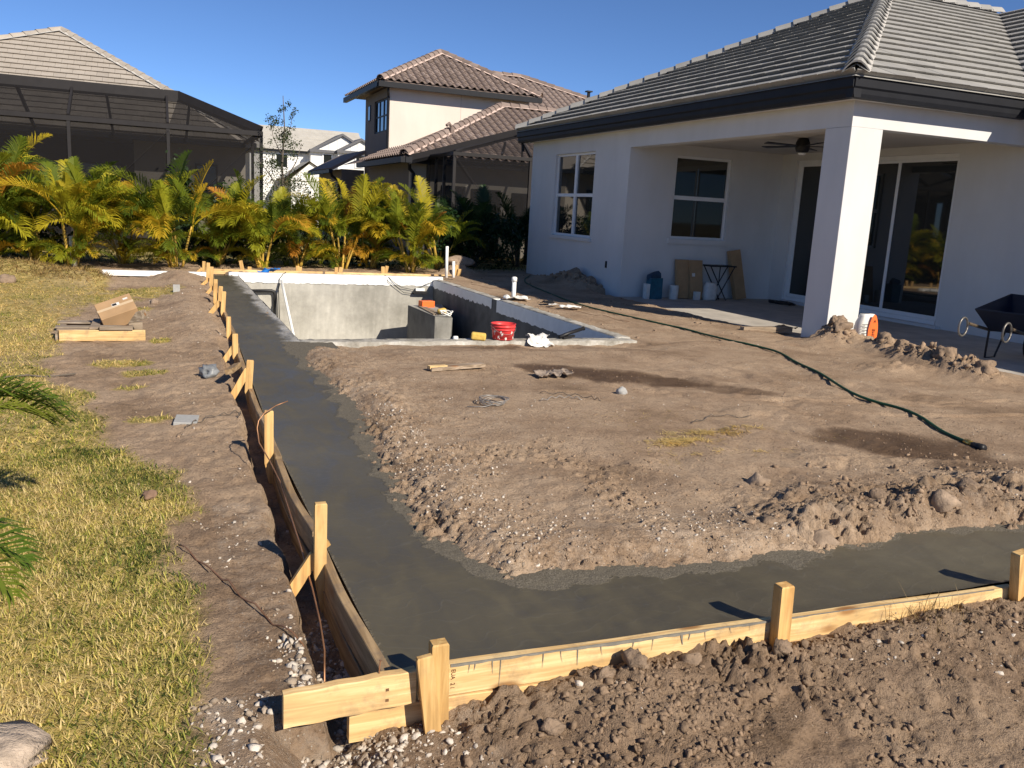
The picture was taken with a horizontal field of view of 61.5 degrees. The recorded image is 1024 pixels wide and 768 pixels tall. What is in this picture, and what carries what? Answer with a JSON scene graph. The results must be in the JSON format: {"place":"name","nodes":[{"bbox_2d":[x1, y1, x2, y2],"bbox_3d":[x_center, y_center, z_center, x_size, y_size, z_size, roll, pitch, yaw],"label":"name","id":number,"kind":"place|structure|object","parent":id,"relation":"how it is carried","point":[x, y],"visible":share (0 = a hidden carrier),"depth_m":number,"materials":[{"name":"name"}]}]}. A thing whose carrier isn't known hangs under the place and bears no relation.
{"place":"outdoors","nodes":[
{"label":"outdoors","id":0,"kind":"place"},
{"bbox_2d":[0,322,172,462],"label":"lawn grass","id":1,"kind":"structure","parent":0,"point":[40,426],"depth_m":6.24,"materials":[{"name":"plant"}]},
{"bbox_2d":[0,258,182,324],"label":"lawn grass","id":2,"kind":"structure","parent":0,"point":[57,306],"depth_m":12.56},
{"bbox_2d":[0,444,227,767],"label":"lawn grass","id":3,"kind":"structure","parent":0,"point":[169,658],"depth_m":3.22,"materials":[{"name":"plant"}]},
{"bbox_2d":[1,243,524,270],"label":"lawn grass","id":4,"kind":"structure","parent":0,"point":[313,264],"depth_m":21.08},
{"bbox_2d":[307,49,586,254],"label":"beige house","id":5,"kind":"structure","parent":0,"point":[437,98],"depth_m":32.21,"materials":[{"name":"paint"}]},
{"bbox_2d":[0,229,1023,767],"bbox_3d":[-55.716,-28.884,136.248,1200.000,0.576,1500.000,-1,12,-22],"label":"ground","id":6,"kind":"structure","parent":0,"point":[922,385],"depth_m":4.69,"materials":[{"name":"soil"}]},
{"bbox_2d":[0,719,51,767],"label":"rock","id":7,"kind":"object","parent":6,"relation":"on","point":[24,744],"visible":1,"depth_m":2.31,"materials":[{"name":"stone"}]},
{"bbox_2d":[0,132,55,259],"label":"areca palm","id":8,"kind":"object","parent":6,"relation":"on","point":[13,163],"visible":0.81,"depth_m":17.02,"materials":[{"name":"plant"}]},
{"bbox_2d":[2,164,68,260],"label":"areca palm","id":9,"kind":"object","parent":6,"relation":"on","point":[24,207],"visible":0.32,"depth_m":17.85,"materials":[{"name":"plant"}]},
{"bbox_2d":[0,368,86,638],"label":"areca palm","id":10,"kind":"object","parent":6,"relation":"on","point":[43,400],"visible":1,"depth_m":3.62,"materials":[{"name":"plant"}]},
{"bbox_2d":[0,212,101,256],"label":"shrub","id":11,"kind":"object","parent":6,"relation":"on","point":[42,236],"visible":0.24,"depth_m":18.45,"materials":[{"name":"green plant"}]},
{"bbox_2d":[0,255,116,280],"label":"dead turf","id":12,"kind":"structure","parent":6,"relation":"on","point":[67,267],"depth_m":14.52,"materials":[{"name":"yellow plant"}]},
{"bbox_2d":[0,156,141,266],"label":"areca palm","id":13,"kind":"object","parent":6,"relation":"on","point":[68,189],"visible":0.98,"depth_m":16.82,"materials":[{"name":"plant"}]},
{"bbox_2d":[0,26,172,89],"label":"neighbour house","id":14,"kind":"structure","parent":6,"relation":"on","point":[60,52],"depth_m":28.93,"materials":[{"name":"tile"}]},
{"bbox_2d":[55,318,145,340],"bbox_3d":[-4.462,-0.606,9.347,0.890,0.160,0.820,-1,12,-22],"label":"pallet","id":15,"kind":"object","parent":6,"relation":"on","point":[94,329],"visible":0.97,"depth_m":9.05,"materials":[{"name":"brown wood"}]},
{"bbox_2d":[94,293,137,324],"bbox_3d":[-4.318,-0.786,9.421,0.453,0.398,0.342,-3,13,-30],"label":"cardboard box","id":16,"kind":"object","parent":15,"relation":"on","point":[121,310],"visible":0.88,"depth_m":9.34,"materials":[{"name":"cardboard"}]},
{"bbox_2d":[128,310,147,323],"bbox_3d":[-4.125,-0.741,9.455,0.205,0.153,0.139,4,11,3],"label":"wood block","id":17,"kind":"object","parent":15,"relation":"on","point":[139,315],"depth_m":9.39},
{"bbox_2d":[76,166,167,263],"bbox_3d":[-8.320,-3.594,18.329,1.974,2.131,2.809,3,11,0],"label":"areca palm","id":18,"kind":"object","parent":6,"relation":"on","point":[121,250],"visible":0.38,"depth_m":18.15,"materials":[{"name":"plant"}]},
{"bbox_2d":[0,73,262,248],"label":"pool cage","id":19,"kind":"object","parent":6,"relation":"on","point":[137,130],"visible":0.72,"depth_m":22.42,"materials":[{"name":"brown metal"}]},
{"bbox_2d":[102,270,205,276],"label":"white beam","id":20,"kind":"structure","parent":6,"relation":"on","point":[131,273],"depth_m":15.69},
{"bbox_2d":[79,149,251,266],"bbox_3d":[-7.074,-3.607,17.664,3.257,2.489,2.803,5,11,8],"label":"areca palm","id":21,"kind":"object","parent":6,"relation":"on","point":[165,204],"visible":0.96,"depth_m":17.43,"materials":[{"name":"plant"}]},
{"bbox_2d":[173,414,198,424],"bbox_3d":[-2.224,0.249,5.875,0.150,0.028,0.200,2,13,-16],"label":"paver","id":22,"kind":"object","parent":6,"relation":"on","point":[183,419],"visible":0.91,"depth_m":5.85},
{"bbox_2d":[162,148,249,246],"bbox_3d":[-7.969,-4.782,22.596,2.348,2.634,0.844,-1,12,-22],"label":"areca palm","id":23,"kind":"object","parent":6,"relation":"on","point":[187,183],"visible":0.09,"depth_m":22.36,"materials":[{"name":"green plant"}]},
{"bbox_2d":[198,364,219,378],"bbox_3d":[-2.615,-0.100,7.414,0.170,0.152,0.225,-7,15,-43],"label":"plastic scrap","id":24,"kind":"object","parent":6,"relation":"on","point":[206,371],"visible":0.87,"depth_m":7.35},
{"bbox_2d":[167,181,267,266],"bbox_3d":[-6.582,-3.632,19.507,2.473,1.948,2.892,-1,12,-22],"label":"areca palm","id":25,"kind":"object","parent":6,"relation":"on","point":[222,244],"visible":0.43,"depth_m":19.29,"materials":[{"name":"plant"}]},
{"bbox_2d":[232,334,237,362],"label":"form stake","id":26,"kind":"object","parent":6,"relation":"on","point":[234,345],"visible":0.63,"depth_m":8.39,"materials":[{"name":"brown wood"}]},
{"bbox_2d":[230,368,245,398],"bbox_3d":[-2.170,0.009,6.831,0.187,0.276,0.027,-2,13,-26],"label":"brace stake","id":27,"kind":"object","parent":6,"relation":"on","point":[238,386],"visible":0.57,"depth_m":6.82,"materials":[{"name":"brown wood"}]},
{"bbox_2d":[178,544,304,647],"bbox_3d":[-1.097,0.869,3.439,0.016,0.123,1.181,-7,15,-42],"label":"loose wire","id":28,"kind":"object","parent":6,"relation":"on","point":[268,619],"visible":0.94,"depth_m":3.39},
{"bbox_2d":[244,360,253,404],"bbox_3d":[-2.098,0.023,6.869,0.072,0.439,0.030,-1,12,-22],"label":"form stake","id":29,"kind":"object","parent":6,"relation":"on","point":[249,373],"visible":0.7,"depth_m":6.84,"materials":[{"name":"brown wood"}]},
{"bbox_2d":[246,400,256,431],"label":"form board","id":30,"kind":"object","parent":6,"relation":"on","point":[254,423],"visible":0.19,"depth_m":6.46,"materials":[{"name":"brown wood"}]},
{"bbox_2d":[249,387,262,425],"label":"form board","id":31,"kind":"object","parent":30,"relation":"on","point":[255,408],"visible":0.59,"depth_m":6.43,"materials":[{"name":"brown wood"}]},
{"bbox_2d":[191,168,322,267],"bbox_3d":[-5.670,-3.624,19.005,3.080,2.170,2.368,9,13,28],"label":"areca palm","id":32,"kind":"object","parent":6,"relation":"on","point":[264,223],"visible":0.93,"depth_m":18.72,"materials":[{"name":"plant"}]},
{"bbox_2d":[257,430,275,487],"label":"form board","id":33,"kind":"object","parent":6,"relation":"on","point":[262,445],"visible":0.17,"depth_m":5.82,"materials":[{"name":"brown wood"}]},
{"bbox_2d":[258,413,281,474],"bbox_3d":[-1.577,0.372,5.588,0.042,0.126,1.140,-1,12,-21],"label":"form board","id":34,"kind":"object","parent":33,"relation":"on","point":[277,454],"visible":0.36,"depth_m":5.77,"materials":[{"name":"brown wood"}]},
{"bbox_2d":[213,269,322,273],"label":"form board","id":35,"kind":"object","parent":6,"relation":"on","point":[220,271],"visible":0.59,"depth_m":17.98,"materials":[{"name":"brown wood"}]},
{"bbox_2d":[264,410,273,483],"bbox_3d":[-1.455,0.426,5.148,0.052,0.550,0.030,-1,12,-22],"label":"form stake","id":36,"kind":"object","parent":6,"relation":"on","point":[269,432],"visible":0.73,"depth_m":5.12,"materials":[{"name":"brown wood"}]},
{"bbox_2d":[245,197,307,257],"bbox_3d":[-6.239,-4.024,22.175,1.876,1.567,1.276,-7,15,-43],"label":"shrub","id":37,"kind":"object","parent":6,"relation":"on","point":[280,240],"visible":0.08,"depth_m":22.11,"materials":[{"name":"green plant"}]},
{"bbox_2d":[153,224,409,265],"bbox_3d":[-5.441,-3.335,21.090,6.366,1.010,1.065,-2,13,-25],"label":"shrub","id":38,"kind":"object","parent":6,"relation":"on","point":[234,253],"visible":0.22,"depth_m":20.40,"materials":[{"name":"green plant"}]},
{"bbox_2d":[251,99,313,255],"bbox_3d":[-6.112,-5.572,23.337,2.134,4.302,1.270,-5,14,-37],"label":"oak tree","id":39,"kind":"object","parent":6,"relation":"on","point":[283,134],"visible":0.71,"depth_m":23.18,"materials":[{"name":"green plant"}]},
{"bbox_2d":[257,401,324,681],"bbox_3d":[-0.998,0.579,4.052,0.184,0.516,2.255,-1,12,-22],"label":"copper wire","id":40,"kind":"object","parent":6,"relation":"on","point":[297,538],"visible":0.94,"depth_m":3.99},
{"bbox_2d":[275,478,311,576],"bbox_3d":[-1.153,0.736,4.519,0.056,0.113,1.241,-2,12,-23],"label":"form board","id":41,"kind":"object","parent":6,"relation":"on","point":[289,525],"visible":0.43,"depth_m":4.38,"materials":[{"name":"brown wood"}]},
{"bbox_2d":[276,459,313,551],"bbox_3d":[-1.143,0.612,4.495,0.056,0.132,1.241,-2,12,-23],"label":"form board","id":42,"kind":"object","parent":41,"relation":"on","point":[303,521],"visible":0.88,"depth_m":4.30,"materials":[{"name":"brown wood"}]},
{"bbox_2d":[289,552,313,596],"bbox_3d":[-0.893,0.816,3.628,0.166,0.212,0.027,-3,13,-26],"label":"brace stake","id":43,"kind":"object","parent":6,"relation":"on","point":[300,576],"visible":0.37,"depth_m":3.62,"materials":[{"name":"brown wood"}]},
{"bbox_2d":[261,186,344,266],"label":"areca palm","id":44,"kind":"object","parent":6,"relation":"on","point":[279,195],"visible":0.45,"depth_m":19.97,"materials":[{"name":"plant"}]},
{"bbox_2d":[258,124,364,224],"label":"farmhouse","id":45,"kind":"object","parent":6,"relation":"on","point":[319,147],"visible":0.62,"depth_m":57.37,"materials":[{"name":"white"}]},
{"bbox_2d":[313,501,326,612],"bbox_3d":[-0.809,0.764,3.623,0.050,0.555,0.030,-1,12,-22],"label":"form stake","id":46,"kind":"object","parent":6,"relation":"on","point":[320,539],"visible":0.73,"depth_m":3.59,"materials":[{"name":"brown wood"}]},
{"bbox_2d":[279,172,396,268],"bbox_3d":[-3.941,-3.817,20.273,3.279,2.266,2.730,-1,12,-22],"label":"areca palm","id":47,"kind":"object","parent":6,"relation":"on","point":[350,208],"visible":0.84,"depth_m":20.02,"materials":[{"name":"plant"}]},
{"bbox_2d":[312,571,364,677],"bbox_3d":[-0.668,0.989,3.389,0.052,0.113,1.251,-2,12,-23],"label":"form board","id":48,"kind":"object","parent":6,"relation":"on","point":[352,667],"visible":0.34,"depth_m":3.29,"materials":[{"name":"brown wood"}]},
{"bbox_2d":[313,536,390,674],"bbox_3d":[-0.658,0.870,3.367,0.052,0.127,1.251,-2,12,-23],"label":"form board","id":49,"kind":"object","parent":48,"relation":"on","point":[365,649],"visible":0.77,"depth_m":3.16,"materials":[{"name":"brown wood"}]},
{"bbox_2d":[290,186,386,257],"bbox_3d":[-4.714,-4.318,23.276,3.328,2.118,1.290,-3,13,-28],"label":"shrub","id":50,"kind":"object","parent":6,"relation":"on","point":[327,238],"visible":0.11,"depth_m":23.00,"materials":[{"name":"green plant"}]},
{"bbox_2d":[282,660,416,728],"bbox_3d":[-0.499,0.948,2.660,0.409,0.167,0.038,-1,12,-22],"label":"form board","id":51,"kind":"object","parent":6,"relation":"on","point":[323,702],"visible":1,"depth_m":2.65,"materials":[{"name":"brown wood"}]},
{"bbox_2d":[332,196,432,267],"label":"areca palm","id":52,"kind":"object","parent":6,"relation":"on","point":[374,249],"visible":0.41,"depth_m":20.48,"materials":[{"name":"plant"}]},
{"bbox_2d":[325,272,455,275],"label":"form board","id":53,"kind":"object","parent":6,"relation":"on","point":[394,274],"visible":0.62,"depth_m":19.01,"materials":[{"name":"brown wood"}]},
{"bbox_2d":[342,175,463,272],"bbox_3d":[-2.317,-3.774,20.343,2.967,2.299,2.457,9,13,26],"label":"areca palm","id":54,"kind":"object","parent":6,"relation":"on","point":[418,219],"visible":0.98,"depth_m":20.06,"materials":[{"name":"plant"}]},
{"bbox_2d":[416,653,440,733],"bbox_3d":[-0.259,1.010,2.712,0.095,0.339,0.030,-1,12,-22],"label":"brace stake","id":55,"kind":"object","parent":6,"relation":"on","point":[428,691],"visible":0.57,"depth_m":2.69,"materials":[{"name":"brown wood"}]},
{"bbox_2d":[228,272,636,347],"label":"swimming pool","id":56,"kind":"structure","parent":6,"relation":"in","point":[352,311],"depth_m":17.20,"materials":[{"name":"concrete"}]},
{"bbox_2d":[252,289,276,315],"bbox_3d":[-5.030,-1.148,17.025,0.748,1.469,0.064,-1,12,-22],"label":"black conduit","id":57,"kind":"object","parent":56,"relation":"attached to","point":[274,298],"visible":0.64,"depth_m":17.01,"materials":[{"name":"plastic"}]},
{"bbox_2d":[280,280,294,334],"bbox_3d":[-4.085,-0.990,16.008,0.055,1.663,2.579,-2,12,-24],"label":"pvc pipe","id":58,"kind":"object","parent":56,"relation":"on","point":[287,306],"visible":0.57,"depth_m":16.43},
{"bbox_2d":[491,321,515,340],"bbox_3d":[-0.105,-0.628,10.217,0.302,0.189,0.309,-1,12,-22],"label":"bucket","id":59,"kind":"object","parent":56,"relation":"on","point":[501,330],"visible":1,"depth_m":10.12,"materials":[{"name":"plastic"}]},
{"bbox_2d":[429,638,448,723],"bbox_3d":[-0.237,1.019,2.772,0.069,0.414,0.042,-1,12,-22],"label":"form stake","id":60,"kind":"object","parent":6,"relation":"on","point":[439,649],"visible":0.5,"depth_m":2.73,"materials":[{"name":"brown wood"}]},
{"bbox_2d":[347,682,539,742],"bbox_3d":[0.821,1.062,3.260,2.888,0.136,0.036,-1,12,-22],"label":"form board","id":61,"kind":"object","parent":6,"relation":"on","point":[360,727],"visible":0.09,"depth_m":2.76,"materials":[{"name":"brown wood"}]},
{"bbox_2d":[416,584,1008,699],"bbox_3d":[0.939,0.951,3.285,2.685,0.142,0.039,-1,12,-22],"label":"form board","id":62,"kind":"object","parent":61,"relation":"on","point":[487,671],"visible":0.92,"depth_m":3.10,"materials":[{"name":"brown wood"}]},
{"bbox_2d":[402,202,485,268],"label":"areca palm","id":63,"kind":"object","parent":6,"relation":"on","point":[440,264],"visible":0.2,"depth_m":21.51,"materials":[{"name":"plant"}]},
{"bbox_2d":[427,362,485,371],"bbox_3d":[-0.510,-0.160,7.963,0.570,0.034,0.090,-6,16,-32],"label":"plank","id":64,"kind":"object","parent":6,"relation":"on","point":[465,366],"visible":1,"depth_m":7.95,"materials":[{"name":"brown wood"}]},
{"bbox_2d":[448,255,474,266],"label":"rock","id":65,"kind":"object","parent":6,"relation":"on","point":[466,261],"visible":0.77,"depth_m":20.06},
{"bbox_2d":[407,129,533,264],"bbox_3d":[0.028,-5.725,26.170,6.097,4.055,2.866,-1,12,-22],"label":"pool cage","id":66,"kind":"object","parent":6,"relation":"on","point":[458,168],"visible":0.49,"depth_m":24.63,"materials":[{"name":"brown metal"}]},
{"bbox_2d":[423,184,520,266],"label":"areca palm","id":67,"kind":"object","parent":6,"relation":"on","point":[482,209],"visible":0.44,"depth_m":22.74,"materials":[{"name":"green plant"}]},
{"bbox_2d":[422,206,526,268],"bbox_3d":[-0.932,-3.649,22.243,3.343,1.819,1.235,-4,13,-31],"label":"shrub","id":68,"kind":"object","parent":6,"relation":"on","point":[466,247],"visible":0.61,"depth_m":22.34,"materials":[{"name":"green plant"}]},
{"bbox_2d":[467,395,509,406],"bbox_3d":[-0.161,0.136,6.561,0.342,0.051,0.234,-20,26,-63],"label":"wire coil","id":69,"kind":"object","parent":6,"relation":"on","point":[497,396],"visible":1,"depth_m":6.56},
{"bbox_2d":[480,192,529,266],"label":"areca palm","id":70,"kind":"object","parent":6,"relation":"on","point":[525,222],"visible":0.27,"depth_m":23.56,"materials":[{"name":"green plant"}]},
{"bbox_2d":[33,270,1023,767],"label":"soil crumbs","id":71,"kind":"object","parent":6,"relation":"on","point":[721,722],"visible":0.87,"depth_m":3.23,"materials":[{"name":"soil"}]},
{"bbox_2d":[526,333,554,346],"bbox_3d":[0.322,-0.533,10.345,0.330,0.139,0.335,1,12,-12],"label":"rag","id":72,"kind":"object","parent":6,"relation":"on","point":[540,340],"visible":1,"depth_m":10.27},
{"bbox_2d":[539,717,565,735],"bbox_3d":[0.125,1.087,2.722,0.085,0.070,0.061,-5,14,-35],"label":"clod","id":73,"kind":"object","parent":6,"relation":"on","point":[552,726],"visible":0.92,"depth_m":2.71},
{"bbox_2d":[533,368,572,377],"bbox_3d":[0.379,-0.102,7.876,0.409,0.057,0.208,-3,13,-29],"label":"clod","id":74,"kind":"object","parent":6,"relation":"on","point":[547,373],"visible":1,"depth_m":7.84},
{"bbox_2d":[596,665,615,680],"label":"clod","id":75,"kind":"object","parent":6,"relation":"on","point":[604,672],"visible":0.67,"depth_m":2.93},
{"bbox_2d":[213,275,1023,669],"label":"concrete footing","id":76,"kind":"object","parent":6,"relation":"on","point":[411,591],"visible":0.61,"depth_m":3.77,"materials":[{"name":"concrete"}]},
{"bbox_2d":[621,647,648,669],"bbox_3d":[0.435,0.970,2.983,0.098,0.082,0.098,-1,12,-22],"label":"clod","id":77,"kind":"object","parent":6,"relation":"on","point":[632,658],"visible":0.89,"depth_m":2.96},
{"bbox_2d":[678,652,701,666],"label":"clod","id":78,"kind":"object","parent":6,"relation":"on","point":[694,659],"visible":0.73,"depth_m":3.07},
{"bbox_2d":[364,270,1023,767],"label":"soil clods","id":79,"kind":"object","parent":6,"relation":"on","point":[602,690],"visible":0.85,"depth_m":2.91,"materials":[{"name":"soil"}]},
{"bbox_2d":[643,424,782,455],"bbox_3d":[1.457,0.379,5.909,1.323,0.048,0.707,-1,12,-22],"label":"loose straw","id":80,"kind":"object","parent":6,"relation":"on","point":[688,439],"visible":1,"depth_m":5.88,"materials":[{"name":"beige plant"}]},
{"bbox_2d":[524,275,986,449],"bbox_3d":[2.002,-1.005,13.011,0.843,0.104,14.484,0,12,-14],"label":"garden hose","id":81,"kind":"object","parent":6,"relation":"on","point":[979,446],"visible":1,"depth_m":8.38,"materials":[{"name":"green rubber"}]},
{"bbox_2d":[745,472,770,485],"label":"rock","id":82,"kind":"object","parent":6,"relation":"on","point":[757,478],"visible":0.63,"depth_m":4.94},
{"bbox_2d":[740,326,792,331],"bbox_3d":[3.726,-0.801,12.594,0.870,0.075,0.090,-1,12,-22],"label":"plank","id":83,"kind":"object","parent":6,"relation":"on","point":[775,328],"visible":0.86,"depth_m":12.57,"materials":[{"name":"brown wood"}]},
{"bbox_2d":[515,0,1023,375],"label":"white house","id":84,"kind":"structure","parent":6,"relation":"on","point":[895,204],"depth_m":15.21,"materials":[{"name":"paint"}]},
{"bbox_2d":[548,151,595,241],"bbox_3d":[1.390,-4.219,19.377,0.165,1.905,2.160,-1,12,-22],"label":"window","id":85,"kind":"structure","parent":84,"relation":"in","point":[575,176],"depth_m":19.41,"materials":[{"name":"glass"}]},
{"bbox_2d":[646,271,662,298],"bbox_3d":[2.857,-2.001,17.375,0.315,0.579,0.214,-1,12,-22],"label":"plastic bag","id":86,"kind":"object","parent":84,"relation":"on","point":[654,280],"visible":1,"depth_m":17.31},
{"bbox_2d":[675,259,688,298],"bbox_3d":[3.508,-2.168,17.766,0.300,0.794,0.195,-1,12,-22],"label":"flat carton","id":87,"kind":"object","parent":84,"relation":"on","point":[681,273],"visible":0.93,"depth_m":17.74,"materials":[{"name":"cardboard"}]},
{"bbox_2d":[689,260,702,298],"bbox_3d":[3.803,-2.160,17.811,0.300,0.794,0.195,-1,12,-22],"label":"flat carton","id":88,"kind":"object","parent":84,"relation":"on","point":[695,275],"visible":0.96,"depth_m":17.77,"materials":[{"name":"cardboard"}]},
{"bbox_2d":[667,155,730,245],"bbox_3d":[3.893,-3.773,17.780,1.460,1.760,0.170,-1,12,-22],"label":"window","id":89,"kind":"structure","parent":84,"relation":"in","point":[701,184],"depth_m":17.82,"materials":[{"name":"glass"}]},
{"bbox_2d":[702,282,716,299],"bbox_3d":[4.100,-1.915,17.797,0.303,0.372,0.191,-1,12,-22],"label":"cement bag","id":90,"kind":"object","parent":84,"relation":"on","point":[709,292],"visible":1,"depth_m":17.73,"materials":[{"name":"white paper"}]},
{"bbox_2d":[703,264,736,300],"bbox_3d":[4.286,-2.106,17.888,0.630,0.726,0.300,-1,12,-22],"label":"folding stand","id":91,"kind":"object","parent":84,"relation":"on","point":[720,266],"visible":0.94,"depth_m":17.81,"materials":[{"name":"black plastic"}]},
{"bbox_2d":[727,250,745,299],"bbox_3d":[4.755,-2.313,18.222,0.421,1.068,0.274,-1,12,-22],"label":"tall carton","id":92,"kind":"object","parent":84,"relation":"on","point":[737,279],"visible":0.93,"depth_m":18.17,"materials":[{"name":"cardboard"}]},
{"bbox_2d":[762,138,823,154],"bbox_3d":[4.919,-4.050,14.666,1.446,0.284,1.495,-1,12,-22],"label":"ceiling fan","id":93,"kind":"object","parent":84,"relation":"hanging from","point":[802,146],"visible":0.95,"depth_m":14.61,"materials":[{"name":"black plastic"}]},
{"bbox_2d":[854,313,877,337],"bbox_3d":[4.871,-0.735,11.856,0.304,0.468,0.199,-1,12,-22],"label":"bucket","id":94,"kind":"object","parent":84,"relation":"on","point":[866,324],"visible":0.67,"depth_m":11.78,"materials":[{"name":"white plastic"}]},
{"bbox_2d":[784,153,960,324],"bbox_3d":[6.694,-2.827,16.379,0.120,2.880,4.030,-1,12,-22],"label":"sliding door","id":95,"kind":"structure","parent":84,"relation":"in","point":[914,194],"depth_m":15.55,"materials":[{"name":"glass"}]},
{"bbox_2d":[957,294,1023,357],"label":"wheelbarrow","id":96,"kind":"object","parent":84,"relation":"on","point":[1004,315],"visible":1,"depth_m":11.22,"materials":[{"name":"black metal"}]},
{"bbox_2d":[769,581,794,646],"bbox_3d":[1.018,0.980,3.277,0.075,0.468,0.048,-1,12,-22],"label":"form stake","id":97,"kind":"object","parent":6,"relation":"on","point":[782,610],"visible":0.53,"depth_m":3.23,"materials":[{"name":"brown wood"}]},
{"bbox_2d":[772,637,792,657],"bbox_3d":[1.006,0.987,3.203,0.074,0.073,0.062,5,11,10],"label":"clod","id":98,"kind":"object","parent":6,"relation":"on","point":[781,648],"visible":0.98,"depth_m":3.18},
{"bbox_2d":[813,529,839,547],"bbox_3d":[1.506,0.767,4.193,0.154,0.125,0.139,-4,13,-32],"label":"rock","id":99,"kind":"object","parent":6,"relation":"on","point":[822,538],"visible":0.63,"depth_m":4.15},
{"bbox_2d":[832,318,853,331],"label":"clod","id":100,"kind":"object","parent":6,"relation":"on","point":[839,325],"visible":0.89,"depth_m":11.09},
{"bbox_2d":[868,487,889,498],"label":"clod","id":101,"kind":"object","parent":6,"relation":"on","point":[875,493],"visible":0.57,"depth_m":4.70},
{"bbox_2d":[882,579,991,641],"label":"dry weeds","id":102,"kind":"object","parent":6,"relation":"on","point":[927,616],"visible":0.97,"depth_m":3.48,"materials":[{"name":"beige plant"}]},
{"bbox_2d":[931,345,956,359],"bbox_3d":[4.815,-0.300,9.587,0.279,0.262,0.292,11,14,33],"label":"clod","id":103,"kind":"object","parent":6,"relation":"on","point":[941,351],"visible":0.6,"depth_m":9.49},
{"bbox_2d":[931,489,961,513],"bbox_3d":[2.324,0.630,4.638,0.162,0.132,0.139,-1,12,-22],"label":"rock","id":104,"kind":"object","parent":6,"relation":"on","point":[942,501],"visible":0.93,"depth_m":4.59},
{"bbox_2d":[956,477,981,490],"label":"clod","id":105,"kind":"object","parent":6,"relation":"on","point":[965,482],"visible":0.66,"depth_m":4.76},
{"bbox_2d":[974,360,998,374],"bbox_3d":[4.941,-0.154,8.941,0.272,0.213,0.218,-1,12,-22],"label":"clod","id":106,"kind":"object","parent":6,"relation":"on","point":[988,367],"visible":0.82,"depth_m":8.86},
{"bbox_2d":[1009,548,1023,601],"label":"form stake","id":107,"kind":"object","parent":6,"relation":"on","point":[1016,586],"visible":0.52,"depth_m":3.69,"materials":[{"name":"brown wood"}]},
{"bbox_2d":[0,0,1023,139],"label":"sky","id":108,"kind":"structure","parent":0,"point":[241,58],"materials":[{"name":"blue"}]},
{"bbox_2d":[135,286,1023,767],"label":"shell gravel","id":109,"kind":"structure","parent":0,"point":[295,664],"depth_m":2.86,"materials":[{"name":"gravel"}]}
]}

